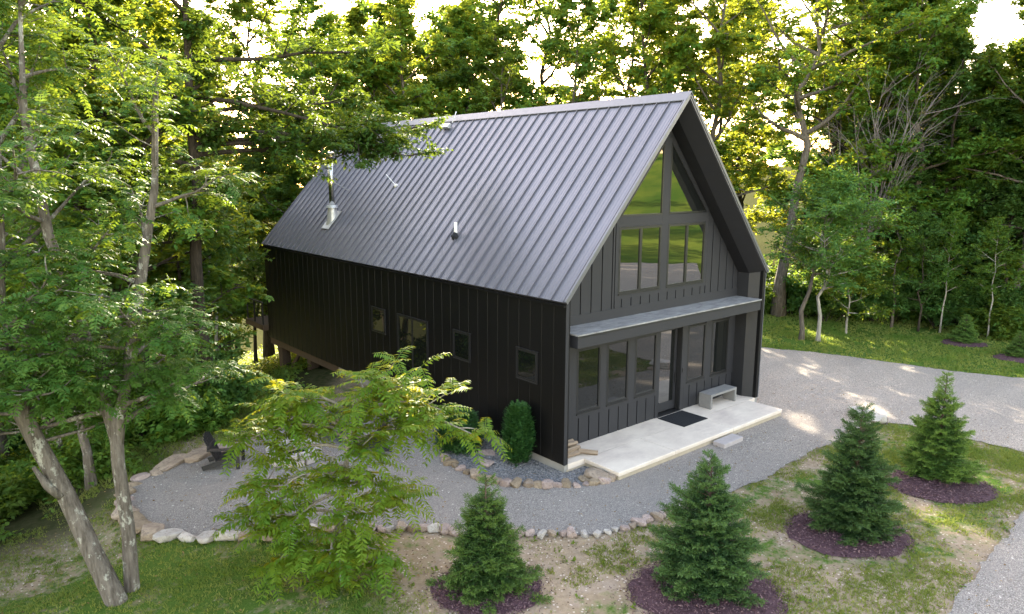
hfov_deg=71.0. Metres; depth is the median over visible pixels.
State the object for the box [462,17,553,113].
forest tree
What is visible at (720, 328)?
window
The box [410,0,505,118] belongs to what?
forest tree
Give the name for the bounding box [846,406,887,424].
rock
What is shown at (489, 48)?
forest tree
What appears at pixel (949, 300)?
bush
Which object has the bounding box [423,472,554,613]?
spruce tree
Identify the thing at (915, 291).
bush
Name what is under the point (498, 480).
edging stone
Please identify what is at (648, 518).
edging stone
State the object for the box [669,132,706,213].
gable window
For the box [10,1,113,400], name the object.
forest tree
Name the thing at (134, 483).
edging stone
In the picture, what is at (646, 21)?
forest tree
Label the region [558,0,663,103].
forest tree
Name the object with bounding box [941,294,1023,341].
bush
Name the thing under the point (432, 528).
edging stone
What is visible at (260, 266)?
young tree
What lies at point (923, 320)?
bush
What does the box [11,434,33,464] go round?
bush
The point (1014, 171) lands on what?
understory tree
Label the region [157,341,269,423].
bush
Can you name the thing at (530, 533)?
edging stone
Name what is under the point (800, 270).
understory tree
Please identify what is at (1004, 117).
understory tree
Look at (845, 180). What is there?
young tree
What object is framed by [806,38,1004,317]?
dead tree
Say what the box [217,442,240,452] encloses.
edging stone
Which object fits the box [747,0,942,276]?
forest tree
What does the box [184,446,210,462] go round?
edging stone
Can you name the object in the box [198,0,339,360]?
forest tree
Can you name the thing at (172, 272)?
forest tree
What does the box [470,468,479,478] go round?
edging stone
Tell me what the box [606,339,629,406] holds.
window
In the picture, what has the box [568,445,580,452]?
firewood log
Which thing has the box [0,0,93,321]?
forest tree
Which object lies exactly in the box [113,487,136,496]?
edging stone
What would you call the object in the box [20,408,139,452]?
bush
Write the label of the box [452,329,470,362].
side window
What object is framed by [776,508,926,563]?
mulch bed
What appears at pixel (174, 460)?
edging stone
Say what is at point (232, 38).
forest tree
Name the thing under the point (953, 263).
understory tree
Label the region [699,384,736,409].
bench
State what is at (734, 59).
forest tree
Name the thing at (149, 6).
forest tree
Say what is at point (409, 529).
edging stone
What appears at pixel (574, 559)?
lawn weeds
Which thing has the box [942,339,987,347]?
mulch bed
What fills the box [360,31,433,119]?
forest tree
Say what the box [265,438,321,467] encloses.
fire pit
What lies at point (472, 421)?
evergreen shrub
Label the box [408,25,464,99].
forest tree
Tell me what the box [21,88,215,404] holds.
young tree
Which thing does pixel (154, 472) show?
edging stone
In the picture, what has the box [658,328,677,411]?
front door
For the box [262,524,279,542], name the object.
edging stone
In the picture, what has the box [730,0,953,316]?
forest tree
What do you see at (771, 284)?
bush
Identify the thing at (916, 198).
understory tree
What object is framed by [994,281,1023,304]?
bush
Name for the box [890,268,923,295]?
bush
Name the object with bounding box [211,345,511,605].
feathery tree
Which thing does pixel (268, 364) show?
ground cover
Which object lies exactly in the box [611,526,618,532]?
edging stone
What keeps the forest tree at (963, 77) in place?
on the ground at (974, 550)
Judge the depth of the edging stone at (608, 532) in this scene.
15.46 m
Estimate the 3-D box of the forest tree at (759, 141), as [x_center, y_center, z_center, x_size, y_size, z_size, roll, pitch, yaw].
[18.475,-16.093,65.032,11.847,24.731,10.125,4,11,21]
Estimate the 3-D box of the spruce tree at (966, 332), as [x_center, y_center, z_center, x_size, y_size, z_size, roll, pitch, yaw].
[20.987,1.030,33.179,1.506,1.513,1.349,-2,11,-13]
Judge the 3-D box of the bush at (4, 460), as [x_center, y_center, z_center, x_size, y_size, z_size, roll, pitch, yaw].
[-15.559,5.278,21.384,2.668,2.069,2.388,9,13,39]
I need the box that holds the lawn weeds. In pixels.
[0,432,1023,609]
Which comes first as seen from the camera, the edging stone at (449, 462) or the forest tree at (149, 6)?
the edging stone at (449, 462)
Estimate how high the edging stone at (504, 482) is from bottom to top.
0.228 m
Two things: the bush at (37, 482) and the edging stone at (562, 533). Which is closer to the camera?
the edging stone at (562, 533)
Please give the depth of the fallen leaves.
15.71 m
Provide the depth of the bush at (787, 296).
39.86 m
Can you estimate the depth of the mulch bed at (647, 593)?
12.99 m
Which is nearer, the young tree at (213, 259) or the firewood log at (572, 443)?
the firewood log at (572, 443)
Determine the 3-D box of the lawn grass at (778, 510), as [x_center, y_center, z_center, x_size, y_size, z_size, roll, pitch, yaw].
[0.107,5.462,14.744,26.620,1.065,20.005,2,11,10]
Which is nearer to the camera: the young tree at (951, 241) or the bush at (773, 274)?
the young tree at (951, 241)
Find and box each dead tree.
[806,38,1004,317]
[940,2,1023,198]
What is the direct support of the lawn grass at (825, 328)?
on the ground at (974, 550)
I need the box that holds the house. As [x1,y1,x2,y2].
[245,91,769,472]
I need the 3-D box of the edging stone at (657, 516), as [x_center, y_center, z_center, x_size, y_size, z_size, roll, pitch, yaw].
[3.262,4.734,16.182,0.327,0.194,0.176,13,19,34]
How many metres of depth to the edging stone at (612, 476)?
18.11 m
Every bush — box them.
[0,452,25,472]
[0,454,47,504]
[0,468,39,522]
[0,519,23,540]
[3,416,41,457]
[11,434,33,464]
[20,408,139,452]
[26,420,150,492]
[27,456,77,496]
[97,359,227,449]
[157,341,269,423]
[182,388,242,433]
[762,253,796,293]
[764,263,802,314]
[764,288,776,313]
[769,275,798,313]
[783,268,848,317]
[788,299,833,318]
[799,277,871,322]
[819,275,869,316]
[835,281,872,317]
[851,280,892,321]
[863,270,927,322]
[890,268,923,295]
[892,278,981,328]
[894,294,929,321]
[904,274,957,318]
[907,281,938,321]
[907,288,979,324]
[925,275,1006,326]
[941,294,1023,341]
[957,286,1019,312]
[977,290,1023,331]
[981,312,1023,339]
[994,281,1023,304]
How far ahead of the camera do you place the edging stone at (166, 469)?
18.66 m
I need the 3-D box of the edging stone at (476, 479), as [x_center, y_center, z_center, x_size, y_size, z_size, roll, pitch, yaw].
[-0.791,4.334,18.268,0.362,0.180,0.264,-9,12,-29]
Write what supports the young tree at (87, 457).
on the ground at (974, 550)
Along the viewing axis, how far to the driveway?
23.29 m
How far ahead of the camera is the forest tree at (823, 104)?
37.67 m
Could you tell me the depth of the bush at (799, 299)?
38.91 m
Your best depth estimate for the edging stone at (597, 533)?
15.35 m
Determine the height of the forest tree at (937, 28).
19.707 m
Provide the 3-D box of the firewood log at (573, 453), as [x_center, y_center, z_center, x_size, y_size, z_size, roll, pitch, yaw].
[1.644,3.917,19.136,0.520,0.117,0.129,-8,29,-37]
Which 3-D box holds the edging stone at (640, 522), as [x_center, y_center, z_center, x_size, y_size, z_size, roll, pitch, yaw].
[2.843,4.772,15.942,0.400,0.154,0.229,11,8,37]
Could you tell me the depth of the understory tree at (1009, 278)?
39.58 m
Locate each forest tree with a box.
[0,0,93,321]
[0,1,120,459]
[2,0,285,443]
[7,0,189,314]
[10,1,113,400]
[15,0,273,370]
[15,0,452,386]
[77,2,212,359]
[91,0,267,329]
[111,36,257,357]
[170,9,288,363]
[172,33,280,375]
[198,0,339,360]
[229,82,320,299]
[236,0,380,292]
[255,36,345,241]
[278,17,374,185]
[302,0,388,161]
[321,30,413,126]
[341,0,450,114]
[349,0,456,122]
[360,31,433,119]
[400,0,488,118]
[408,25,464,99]
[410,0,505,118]
[416,0,565,114]
[424,98,445,116]
[447,0,509,109]
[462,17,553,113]
[485,0,627,109]
[509,0,629,108]
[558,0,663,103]
[568,0,744,155]
[617,0,760,161]
[624,0,794,206]
[676,0,782,234]
[694,0,795,229]
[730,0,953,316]
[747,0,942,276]
[747,22,879,275]
[779,5,927,203]
[784,0,990,273]
[801,0,978,269]
[810,58,871,143]
[832,0,1023,272]
[846,3,931,116]
[873,11,1005,263]
[877,36,1023,275]
[902,43,1023,280]
[932,0,1023,292]
[949,35,1023,295]
[964,37,1023,261]
[971,106,1023,248]
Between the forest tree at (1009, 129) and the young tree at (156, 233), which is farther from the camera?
the forest tree at (1009, 129)
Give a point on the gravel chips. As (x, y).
(792, 471)
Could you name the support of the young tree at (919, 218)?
on the ground at (974, 550)
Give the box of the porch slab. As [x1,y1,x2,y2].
[566,394,781,479]
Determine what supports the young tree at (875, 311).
on the ground at (974, 550)
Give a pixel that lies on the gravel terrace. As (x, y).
(556, 512)
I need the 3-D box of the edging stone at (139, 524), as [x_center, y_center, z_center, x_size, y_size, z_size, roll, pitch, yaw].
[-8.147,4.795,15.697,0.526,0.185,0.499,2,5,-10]
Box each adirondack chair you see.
[201,431,244,470]
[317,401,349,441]
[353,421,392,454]
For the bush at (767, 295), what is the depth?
39.83 m
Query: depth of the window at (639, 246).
20.63 m
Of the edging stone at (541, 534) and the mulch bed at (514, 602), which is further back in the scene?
the edging stone at (541, 534)
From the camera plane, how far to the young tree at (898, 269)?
35.86 m
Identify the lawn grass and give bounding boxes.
[0,393,1023,613]
[762,312,1023,377]
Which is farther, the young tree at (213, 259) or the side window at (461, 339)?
the young tree at (213, 259)
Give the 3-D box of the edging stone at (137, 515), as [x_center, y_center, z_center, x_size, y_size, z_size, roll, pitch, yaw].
[-8.428,4.755,15.949,0.635,0.214,0.486,15,23,35]
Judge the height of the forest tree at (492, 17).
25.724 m
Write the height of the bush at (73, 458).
2.059 m
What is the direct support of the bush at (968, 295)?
on the ground at (974, 550)
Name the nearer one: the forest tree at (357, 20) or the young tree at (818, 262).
the young tree at (818, 262)
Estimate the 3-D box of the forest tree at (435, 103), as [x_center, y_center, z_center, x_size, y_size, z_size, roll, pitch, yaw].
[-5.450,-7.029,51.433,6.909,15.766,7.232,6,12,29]
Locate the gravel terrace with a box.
[131,398,686,537]
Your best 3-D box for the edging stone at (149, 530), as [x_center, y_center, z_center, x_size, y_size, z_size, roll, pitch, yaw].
[-7.745,4.846,15.475,0.458,0.251,0.705,-2,4,-20]
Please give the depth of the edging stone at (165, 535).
15.15 m
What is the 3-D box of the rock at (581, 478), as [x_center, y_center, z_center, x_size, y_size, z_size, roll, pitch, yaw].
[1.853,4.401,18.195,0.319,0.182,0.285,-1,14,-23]
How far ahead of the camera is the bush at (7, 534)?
15.99 m
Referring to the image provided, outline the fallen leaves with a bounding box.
[1,384,1020,613]
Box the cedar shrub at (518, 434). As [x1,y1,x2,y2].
[499,399,537,465]
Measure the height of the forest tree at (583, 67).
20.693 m
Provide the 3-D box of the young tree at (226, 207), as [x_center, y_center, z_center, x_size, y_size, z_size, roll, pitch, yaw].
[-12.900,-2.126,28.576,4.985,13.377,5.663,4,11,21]
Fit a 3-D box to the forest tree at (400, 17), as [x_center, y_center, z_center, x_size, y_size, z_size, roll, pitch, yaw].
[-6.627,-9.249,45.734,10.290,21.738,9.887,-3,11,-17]
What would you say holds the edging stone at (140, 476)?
on the ground at (974, 550)
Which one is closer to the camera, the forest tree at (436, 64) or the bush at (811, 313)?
the bush at (811, 313)
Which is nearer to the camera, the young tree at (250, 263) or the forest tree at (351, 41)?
the young tree at (250, 263)
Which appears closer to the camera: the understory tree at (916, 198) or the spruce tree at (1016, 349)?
the spruce tree at (1016, 349)
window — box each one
[371,306,385,334]
[396,313,428,380]
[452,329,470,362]
[515,346,538,384]
[576,345,600,415]
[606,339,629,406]
[618,225,661,295]
[620,140,665,216]
[634,333,656,398]
[666,222,705,287]
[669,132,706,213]
[686,322,706,383]
[710,317,729,376]
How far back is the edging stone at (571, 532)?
15.34 m
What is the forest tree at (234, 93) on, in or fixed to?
on the ground at (974, 550)
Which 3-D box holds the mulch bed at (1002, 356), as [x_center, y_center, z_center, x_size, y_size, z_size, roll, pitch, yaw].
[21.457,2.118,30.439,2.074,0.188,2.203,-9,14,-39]
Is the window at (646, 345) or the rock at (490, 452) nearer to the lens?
the rock at (490, 452)
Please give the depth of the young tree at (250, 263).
30.96 m
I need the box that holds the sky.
[7,0,1023,184]
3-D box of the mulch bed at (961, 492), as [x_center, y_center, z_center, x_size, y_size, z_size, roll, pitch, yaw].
[10.733,4.410,18.002,3.028,0.233,2.829,-9,14,-39]
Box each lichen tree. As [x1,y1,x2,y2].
[0,0,215,606]
[0,0,260,592]
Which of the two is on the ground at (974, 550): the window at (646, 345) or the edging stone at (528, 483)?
the edging stone at (528, 483)
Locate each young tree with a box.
[0,0,192,490]
[0,25,147,443]
[0,50,172,458]
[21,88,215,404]
[78,112,227,358]
[100,98,251,350]
[113,83,232,340]
[135,118,256,326]
[155,115,273,350]
[173,102,246,318]
[208,202,266,363]
[224,145,290,365]
[248,153,307,352]
[261,160,317,229]
[754,179,894,341]
[758,155,921,339]
[793,236,900,333]
[862,179,930,327]
[889,208,956,331]
[914,206,975,332]
[967,212,1023,338]
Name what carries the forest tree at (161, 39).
on the ground at (974, 550)
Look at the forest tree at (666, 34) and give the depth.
46.69 m
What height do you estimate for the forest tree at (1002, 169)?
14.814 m
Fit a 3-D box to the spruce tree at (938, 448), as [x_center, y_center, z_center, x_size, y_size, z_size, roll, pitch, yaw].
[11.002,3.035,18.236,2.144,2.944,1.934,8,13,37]
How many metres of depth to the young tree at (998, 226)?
33.34 m
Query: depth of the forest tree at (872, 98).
43.98 m
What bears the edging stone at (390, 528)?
on the ground at (974, 550)
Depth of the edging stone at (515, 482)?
17.78 m
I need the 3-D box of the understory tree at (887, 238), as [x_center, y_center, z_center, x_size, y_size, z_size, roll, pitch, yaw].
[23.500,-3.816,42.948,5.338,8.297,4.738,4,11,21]
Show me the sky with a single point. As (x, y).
(1000, 21)
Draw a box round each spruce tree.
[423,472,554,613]
[644,449,771,608]
[794,403,908,546]
[897,370,989,484]
[947,314,982,344]
[1001,331,1023,357]
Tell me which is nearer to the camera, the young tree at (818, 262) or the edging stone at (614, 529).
the edging stone at (614, 529)
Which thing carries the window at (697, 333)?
in the house
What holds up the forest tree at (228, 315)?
on the ground at (974, 550)
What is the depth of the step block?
20.60 m
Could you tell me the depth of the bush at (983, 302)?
35.18 m
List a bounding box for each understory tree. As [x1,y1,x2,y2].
[774,216,820,277]
[794,140,888,278]
[809,112,969,297]
[817,160,902,278]
[871,174,919,270]
[873,164,966,276]
[901,104,1011,284]
[908,99,1023,295]
[953,161,1023,304]
[967,196,1023,292]
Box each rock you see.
[477,458,493,466]
[478,449,495,455]
[578,475,588,481]
[583,467,608,484]
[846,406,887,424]
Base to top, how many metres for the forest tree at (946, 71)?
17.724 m
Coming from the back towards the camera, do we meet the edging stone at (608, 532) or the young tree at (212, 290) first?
the young tree at (212, 290)
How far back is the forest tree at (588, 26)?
51.90 m
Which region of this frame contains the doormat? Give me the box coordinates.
[658,410,707,426]
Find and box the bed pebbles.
[435,428,587,485]
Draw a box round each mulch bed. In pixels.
[421,567,553,613]
[607,560,804,613]
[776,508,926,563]
[885,466,1011,506]
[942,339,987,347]
[993,353,1023,362]
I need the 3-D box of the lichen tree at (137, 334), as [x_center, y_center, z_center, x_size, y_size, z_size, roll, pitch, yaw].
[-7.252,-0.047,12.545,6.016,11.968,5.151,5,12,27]
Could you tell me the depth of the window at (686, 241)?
22.00 m
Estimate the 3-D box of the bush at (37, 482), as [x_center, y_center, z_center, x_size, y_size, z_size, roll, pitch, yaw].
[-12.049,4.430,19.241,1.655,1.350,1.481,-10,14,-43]
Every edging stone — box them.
[111,506,139,519]
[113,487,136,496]
[118,511,147,524]
[128,481,142,487]
[130,472,149,481]
[134,520,151,533]
[140,522,164,541]
[149,468,164,475]
[152,528,183,542]
[153,453,186,469]
[161,465,172,471]
[176,531,196,542]
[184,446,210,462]
[196,530,214,543]
[214,530,240,540]
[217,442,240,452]
[238,529,259,541]
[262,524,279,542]
[323,521,334,530]
[377,525,385,532]
[386,525,394,531]
[397,521,406,532]
[406,523,418,532]
[418,523,428,531]
[427,522,441,532]
[439,523,449,534]
[441,456,450,461]
[443,458,458,465]
[448,525,459,536]
[455,465,465,470]
[463,469,469,474]
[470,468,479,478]
[474,473,487,480]
[494,477,501,484]
[500,477,511,486]
[510,477,521,487]
[514,527,524,537]
[522,478,533,487]
[525,529,534,536]
[533,480,541,488]
[537,529,546,539]
[542,479,553,489]
[547,529,555,537]
[553,482,561,487]
[559,529,566,536]
[561,478,571,487]
[567,526,576,537]
[572,482,580,487]
[580,529,588,537]
[588,478,599,485]
[593,529,601,537]
[598,477,610,483]
[603,529,611,535]
[608,472,616,481]
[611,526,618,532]
[620,525,630,531]
[628,522,636,529]
[630,517,646,526]
[642,514,653,523]
[650,511,663,521]
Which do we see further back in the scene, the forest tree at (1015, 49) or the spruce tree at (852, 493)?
the forest tree at (1015, 49)
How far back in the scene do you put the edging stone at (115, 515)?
16.21 m
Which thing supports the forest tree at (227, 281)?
on the ground at (974, 550)
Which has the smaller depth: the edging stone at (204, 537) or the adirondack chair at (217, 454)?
the edging stone at (204, 537)
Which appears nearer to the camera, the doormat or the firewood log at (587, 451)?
the firewood log at (587, 451)
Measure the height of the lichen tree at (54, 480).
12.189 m
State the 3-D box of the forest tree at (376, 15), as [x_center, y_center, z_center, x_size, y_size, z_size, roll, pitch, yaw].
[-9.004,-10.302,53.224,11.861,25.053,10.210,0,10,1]
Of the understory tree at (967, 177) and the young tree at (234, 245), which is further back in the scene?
the understory tree at (967, 177)
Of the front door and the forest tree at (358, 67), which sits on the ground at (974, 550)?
the forest tree at (358, 67)
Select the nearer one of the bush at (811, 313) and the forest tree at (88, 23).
the forest tree at (88, 23)
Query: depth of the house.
21.91 m
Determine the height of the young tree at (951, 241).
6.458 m
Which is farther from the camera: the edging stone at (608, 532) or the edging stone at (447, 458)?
the edging stone at (447, 458)
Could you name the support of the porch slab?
on the ground at (974, 550)
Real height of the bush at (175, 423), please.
2.632 m
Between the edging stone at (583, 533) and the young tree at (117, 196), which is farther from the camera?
the young tree at (117, 196)
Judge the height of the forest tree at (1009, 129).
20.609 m
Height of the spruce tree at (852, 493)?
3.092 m
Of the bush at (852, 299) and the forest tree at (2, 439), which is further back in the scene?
the bush at (852, 299)
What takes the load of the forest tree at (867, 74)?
on the ground at (974, 550)
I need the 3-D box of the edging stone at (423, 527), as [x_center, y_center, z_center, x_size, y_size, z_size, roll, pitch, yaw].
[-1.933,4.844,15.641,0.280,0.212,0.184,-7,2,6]
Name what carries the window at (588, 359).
in the house
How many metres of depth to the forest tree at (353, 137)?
21.56 m
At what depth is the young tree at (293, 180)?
43.65 m
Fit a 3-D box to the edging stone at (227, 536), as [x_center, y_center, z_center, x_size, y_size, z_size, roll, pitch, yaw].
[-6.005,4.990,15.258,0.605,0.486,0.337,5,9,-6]
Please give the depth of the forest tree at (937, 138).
39.80 m
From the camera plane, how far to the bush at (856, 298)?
37.72 m
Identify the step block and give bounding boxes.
[713,433,742,448]
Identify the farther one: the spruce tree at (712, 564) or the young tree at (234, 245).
the young tree at (234, 245)
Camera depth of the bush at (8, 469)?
19.40 m
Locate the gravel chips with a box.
[135,351,1022,613]
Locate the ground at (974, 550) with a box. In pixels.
[0,166,1023,613]
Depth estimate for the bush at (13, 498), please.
17.57 m
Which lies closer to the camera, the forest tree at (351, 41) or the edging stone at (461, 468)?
the edging stone at (461, 468)
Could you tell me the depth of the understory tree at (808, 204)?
43.94 m
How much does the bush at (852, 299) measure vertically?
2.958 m
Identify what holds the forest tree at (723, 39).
on the ground at (974, 550)
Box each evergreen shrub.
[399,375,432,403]
[433,406,487,455]
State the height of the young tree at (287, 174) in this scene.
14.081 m
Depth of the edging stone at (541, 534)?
15.29 m
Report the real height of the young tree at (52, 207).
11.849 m
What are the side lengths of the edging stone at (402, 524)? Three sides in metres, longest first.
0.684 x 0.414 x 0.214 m
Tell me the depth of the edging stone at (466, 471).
18.51 m
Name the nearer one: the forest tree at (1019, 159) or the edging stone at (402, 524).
the edging stone at (402, 524)
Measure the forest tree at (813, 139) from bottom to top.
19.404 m
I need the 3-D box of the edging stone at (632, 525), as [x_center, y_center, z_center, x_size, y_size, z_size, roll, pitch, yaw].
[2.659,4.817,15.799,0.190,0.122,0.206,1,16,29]
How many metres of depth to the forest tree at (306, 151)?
50.03 m
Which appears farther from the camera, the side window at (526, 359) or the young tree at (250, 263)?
the young tree at (250, 263)
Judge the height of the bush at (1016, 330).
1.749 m
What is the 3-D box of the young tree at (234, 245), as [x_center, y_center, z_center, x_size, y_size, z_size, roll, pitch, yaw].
[-11.342,-1.458,24.437,5.095,11.649,5.607,-2,11,-11]
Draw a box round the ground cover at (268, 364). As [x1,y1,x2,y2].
[42,307,930,518]
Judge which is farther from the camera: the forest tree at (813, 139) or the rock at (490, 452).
the forest tree at (813, 139)
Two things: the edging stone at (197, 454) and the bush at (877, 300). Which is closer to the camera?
the edging stone at (197, 454)
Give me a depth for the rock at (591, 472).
18.19 m
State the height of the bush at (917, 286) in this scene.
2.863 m
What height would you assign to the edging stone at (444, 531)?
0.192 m
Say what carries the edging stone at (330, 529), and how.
on the ground at (974, 550)
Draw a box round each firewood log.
[568,441,577,446]
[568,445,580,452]
[568,450,580,457]
[578,448,597,454]
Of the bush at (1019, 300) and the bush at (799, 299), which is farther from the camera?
the bush at (799, 299)
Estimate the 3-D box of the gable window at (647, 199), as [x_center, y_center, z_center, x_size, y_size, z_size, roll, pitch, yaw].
[3.642,-3.800,20.154,2.280,2.508,0.042,-9,14,-39]
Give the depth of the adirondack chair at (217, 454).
18.76 m
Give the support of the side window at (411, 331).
in the house
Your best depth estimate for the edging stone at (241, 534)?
15.16 m
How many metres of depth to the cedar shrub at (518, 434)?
18.90 m
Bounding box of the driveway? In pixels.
[646,347,1023,613]
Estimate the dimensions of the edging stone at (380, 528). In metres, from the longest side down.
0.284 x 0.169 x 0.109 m
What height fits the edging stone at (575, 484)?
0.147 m
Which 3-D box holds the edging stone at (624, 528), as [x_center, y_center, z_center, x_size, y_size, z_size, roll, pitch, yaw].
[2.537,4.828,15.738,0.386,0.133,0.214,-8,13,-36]
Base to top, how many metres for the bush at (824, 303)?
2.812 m
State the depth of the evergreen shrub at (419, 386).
22.81 m
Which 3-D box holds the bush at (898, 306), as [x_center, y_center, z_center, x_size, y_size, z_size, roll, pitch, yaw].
[19.857,-0.606,37.782,3.938,3.073,2.871,-8,13,-37]
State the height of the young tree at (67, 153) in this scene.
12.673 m
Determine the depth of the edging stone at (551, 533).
15.39 m
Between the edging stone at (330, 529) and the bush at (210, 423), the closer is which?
the edging stone at (330, 529)
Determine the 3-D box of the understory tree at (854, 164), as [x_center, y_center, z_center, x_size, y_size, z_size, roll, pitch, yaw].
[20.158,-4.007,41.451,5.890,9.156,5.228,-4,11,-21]
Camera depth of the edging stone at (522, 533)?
15.37 m
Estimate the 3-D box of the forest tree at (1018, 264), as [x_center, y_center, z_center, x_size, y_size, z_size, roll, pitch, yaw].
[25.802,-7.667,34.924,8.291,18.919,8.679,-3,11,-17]
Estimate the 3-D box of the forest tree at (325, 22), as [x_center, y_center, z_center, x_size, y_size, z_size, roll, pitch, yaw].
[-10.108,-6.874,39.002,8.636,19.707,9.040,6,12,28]
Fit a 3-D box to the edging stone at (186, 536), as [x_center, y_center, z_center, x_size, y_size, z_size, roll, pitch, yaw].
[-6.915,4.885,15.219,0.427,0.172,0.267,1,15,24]
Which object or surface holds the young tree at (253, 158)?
on the ground at (974, 550)
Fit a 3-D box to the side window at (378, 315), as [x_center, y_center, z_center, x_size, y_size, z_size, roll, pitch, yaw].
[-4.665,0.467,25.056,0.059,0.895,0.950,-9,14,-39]
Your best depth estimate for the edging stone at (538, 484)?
17.74 m
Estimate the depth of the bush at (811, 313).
39.31 m
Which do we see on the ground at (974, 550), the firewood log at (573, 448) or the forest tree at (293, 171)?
the forest tree at (293, 171)
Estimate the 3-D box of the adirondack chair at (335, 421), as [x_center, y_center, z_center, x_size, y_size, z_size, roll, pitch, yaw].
[-5.205,3.353,21.109,0.770,0.942,0.998,2,11,10]
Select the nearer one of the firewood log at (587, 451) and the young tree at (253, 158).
the firewood log at (587, 451)
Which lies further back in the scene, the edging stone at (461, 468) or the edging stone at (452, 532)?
the edging stone at (461, 468)

